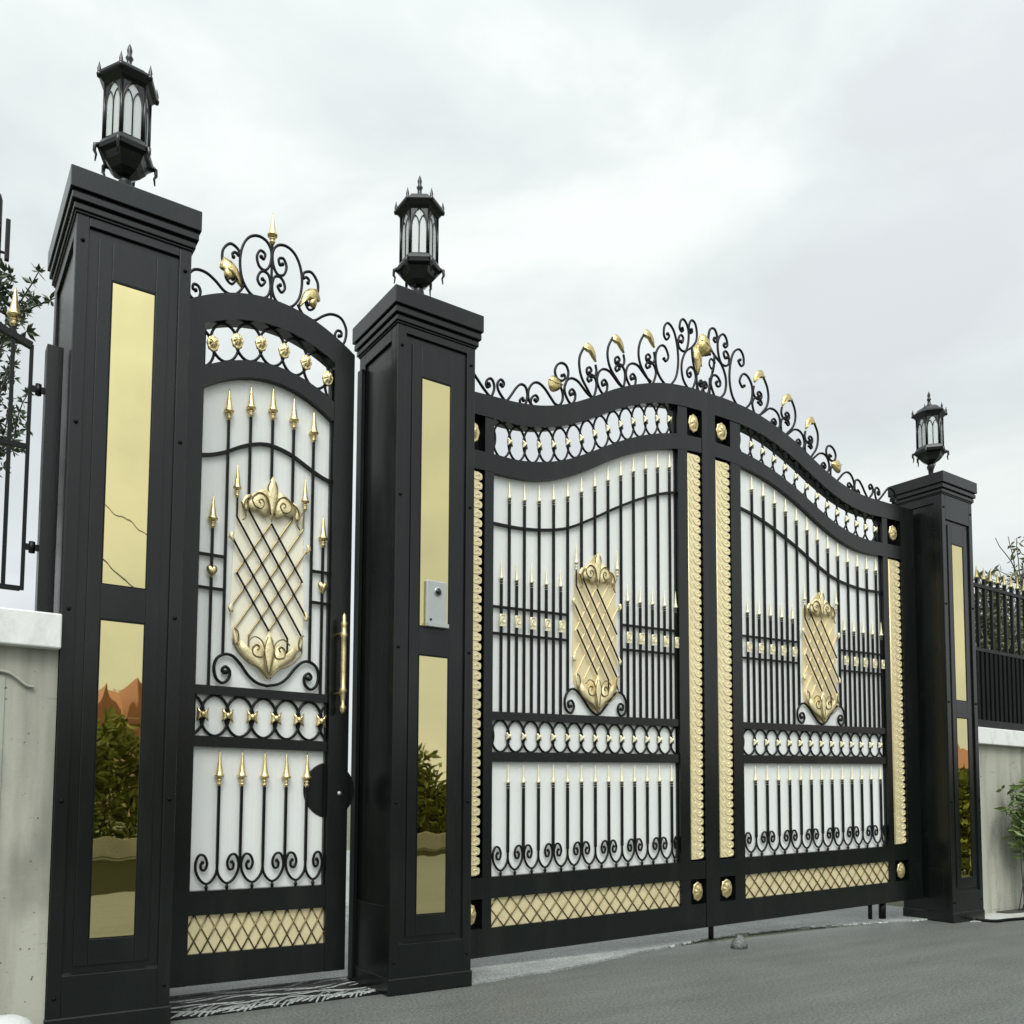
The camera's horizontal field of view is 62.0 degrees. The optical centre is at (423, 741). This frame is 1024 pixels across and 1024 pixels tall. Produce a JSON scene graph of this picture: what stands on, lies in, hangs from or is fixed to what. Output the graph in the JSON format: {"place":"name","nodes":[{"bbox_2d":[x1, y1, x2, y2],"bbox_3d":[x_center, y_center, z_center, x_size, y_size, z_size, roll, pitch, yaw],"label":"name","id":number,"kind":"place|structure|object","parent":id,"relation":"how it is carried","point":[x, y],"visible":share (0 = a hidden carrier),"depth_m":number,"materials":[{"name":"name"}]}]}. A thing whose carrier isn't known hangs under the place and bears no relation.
{"place":"outdoors","nodes":[
{"label":"outdoors","id":0,"kind":"place"},
{"bbox_2d":[170,968,348,997],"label":"path","id":1,"kind":"structure","parent":0,"point":[247,984],"depth_m":4.03,"materials":[{"name":"concrete"}]},
{"bbox_2d":[0,0,1023,775],"label":"sky","id":2,"kind":"structure","parent":0,"point":[833,189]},
{"bbox_2d":[170,920,1023,1023],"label":"driveway","id":3,"kind":"structure","parent":0,"point":[930,972],"depth_m":4.07,"materials":[{"name":"grey asphalt"}]},
{"bbox_2d":[0,1014,32,1023],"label":"white stone","id":4,"kind":"object","parent":3,"relation":"on","point":[11,1019],"visible":1,"depth_m":2.87,"materials":[{"name":"white stone"}]},
{"bbox_2d":[0,607,61,1023],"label":"boundary wall","id":5,"kind":"structure","parent":3,"relation":"on","point":[30,644],"depth_m":3.11,"materials":[{"name":"paint"}]},
{"bbox_2d":[0,286,63,612],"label":"metal fence","id":6,"kind":"object","parent":5,"relation":"on","point":[45,546],"visible":0.91,"depth_m":3.35,"materials":[{"name":"black metal"}]},
{"bbox_2d":[43,164,201,1023],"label":"gate pillar","id":7,"kind":"structure","parent":3,"relation":"on","point":[120,254],"depth_m":3.32,"materials":[{"name":"black metal"}]},
{"bbox_2d":[93,44,158,186],"bbox_3d":[-1.275,-2.617,3.639,0.273,0.815,0.248,3,-4,-31],"label":"post lantern","id":8,"kind":"object","parent":7,"relation":"on","point":[130,100],"visible":0.94,"depth_m":3.58,"materials":[{"name":"black paint"}]},
{"bbox_2d":[170,214,354,987],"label":"pedestrian gate","id":9,"kind":"structure","parent":7,"relation":"attached to","point":[264,791],"depth_m":3.94,"materials":[{"name":"black metal"}]},
{"bbox_2d":[169,978,380,1020],"bbox_3d":[-0.685,1.151,3.819,1.042,0.019,0.406,3,-4,-31],"label":"ribbed threshold","id":10,"kind":"object","parent":3,"relation":"on","point":[245,1007],"visible":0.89,"depth_m":3.75,"materials":[{"name":"black marble with white veins"}]},
{"bbox_2d":[348,284,483,996],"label":"gate pillar","id":11,"kind":"structure","parent":3,"relation":"on","point":[409,928],"depth_m":4.08,"materials":[{"name":"black metal"}]},
{"bbox_2d":[392,176,444,295],"bbox_3d":[-0.023,-2.554,4.398,0.241,0.815,0.273,3,-4,-31],"label":"post lantern","id":12,"kind":"object","parent":11,"relation":"on","point":[419,214],"visible":0.97,"depth_m":4.33,"materials":[{"name":"black paint"}]},
{"bbox_2d":[425,580,448,628],"bbox_3d":[0.064,-0.661,4.072,0.128,0.228,0.028,3,-4,-31],"label":"doorbell","id":13,"kind":"object","parent":11,"relation":"attached to","point":[435,602],"visible":1,"depth_m":4.07,"materials":[{"name":"silver metal"}]},
{"bbox_2d":[471,318,712,958],"bbox_3d":[1.007,-0.832,5.033,2.117,4.034,0.088,3,-4,-31],"label":"gate leaf","id":14,"kind":"object","parent":11,"relation":"attached to","point":[591,774],"visible":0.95,"depth_m":4.99,"materials":[{"name":"black paint"}]},
{"bbox_2d":[730,934,747,949],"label":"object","id":15,"kind":"object","parent":3,"relation":"on","point":[739,942],"visible":1,"depth_m":5.16,"materials":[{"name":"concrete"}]},
{"bbox_2d":[669,919,927,947],"bbox_3d":[2.654,1.319,5.915,2.710,0.022,0.187,3,-4,-29],"label":"cement bead","id":16,"kind":"object","parent":3,"relation":"on","point":[725,935],"visible":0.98,"depth_m":5.85,"materials":[{"name":"grey concrete"}]},
{"bbox_2d":[888,470,984,922],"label":"gate pillar","id":17,"kind":"structure","parent":3,"relation":"on","point":[938,503],"depth_m":6.57,"materials":[{"name":"black metal"}]},
{"bbox_2d":[702,327,922,938],"bbox_3d":[2.852,-0.722,6.101,2.314,4.086,0.088,3,-4,-29],"label":"gate leaf","id":18,"kind":"object","parent":17,"relation":"attached to","point":[815,788],"visible":1,"depth_m":5.99,"materials":[{"name":"black paint"}]},
{"bbox_2d":[911,392,948,473],"bbox_3d":[4.155,-2.474,6.935,0.267,0.815,0.263,3,-4,-31],"label":"post lantern","id":19,"kind":"object","parent":17,"relation":"on","point":[931,450],"visible":0.95,"depth_m":6.88,"materials":[{"name":"black paint"}]},
{"bbox_2d":[347,804,903,944],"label":"ground","id":20,"kind":"structure","parent":0,"point":[900,903],"depth_m":5.97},
{"bbox_2d":[0,194,10,261],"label":"utility pole","id":21,"kind":"object","parent":20,"relation":"on","point":[6,251],"visible":1,"depth_m":8.70,"materials":[{"name":"black metal"}]},
{"bbox_2d":[0,220,54,477],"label":"leafy tree","id":22,"kind":"object","parent":20,"relation":"on","point":[26,308],"visible":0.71,"depth_m":6.02,"materials":[{"name":"green plant"}]},
{"bbox_2d":[974,557,1023,647],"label":"tall shrub","id":23,"kind":"object","parent":20,"relation":"on","point":[994,598],"visible":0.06,"depth_m":9.77,"materials":[{"name":"green plant"}]},
{"bbox_2d":[974,536,1023,634],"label":"bare tree","id":24,"kind":"object","parent":20,"relation":"on","point":[1019,575],"visible":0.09,"depth_m":16.53,"materials":[{"name":"brown plant"}]},
{"bbox_2d":[975,564,1022,645],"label":"tall shrub","id":25,"kind":"object","parent":20,"relation":"on","point":[995,568],"visible":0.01,"depth_m":10.16,"materials":[{"name":"green plant"}]},
{"bbox_2d":[975,587,1023,655],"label":"tall shrub","id":26,"kind":"object","parent":20,"relation":"on","point":[1009,638],"visible":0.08,"depth_m":8.89,"materials":[{"name":"green plant"}]},
{"bbox_2d":[979,576,1022,634],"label":"tall shrub","id":27,"kind":"object","parent":20,"relation":"on","point":[1001,577],"depth_m":11.30,"materials":[{"name":"green plant"}]},
{"bbox_2d":[345,850,923,984],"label":"slab","id":28,"kind":"structure","parent":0,"point":[499,967],"depth_m":5.23,"materials":[{"name":"concrete"}]},
{"bbox_2d":[970,913,1023,921],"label":"paving","id":29,"kind":"structure","parent":0,"point":[995,916],"depth_m":6.76,"materials":[{"name":"grey concrete"}]},
{"bbox_2d":[975,917,1023,921],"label":"cable","id":30,"kind":"object","parent":29,"relation":"on","point":[1000,920],"visible":1,"depth_m":6.45,"materials":[{"name":"rubber"}]},
{"bbox_2d":[978,727,1023,913],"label":"boundary wall","id":31,"kind":"structure","parent":29,"relation":"on","point":[1001,757],"depth_m":7.04,"materials":[{"name":"paint"}]},
{"bbox_2d":[974,566,1023,730],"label":"metal fence","id":32,"kind":"object","parent":31,"relation":"on","point":[1000,688],"visible":0.66,"depth_m":7.27,"materials":[{"name":"black paint"},{"name":"black iron"},{"name":"gold"}]},
{"bbox_2d":[996,908,1023,913],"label":"soil","id":33,"kind":"structure","parent":29,"relation":"on","point":[1012,911],"depth_m":6.95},
{"bbox_2d":[994,777,1023,910],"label":"bush","id":34,"kind":"object","parent":33,"relation":"on","point":[1016,816],"visible":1,"depth_m":6.93,"materials":[{"name":"green plant"}]}
]}

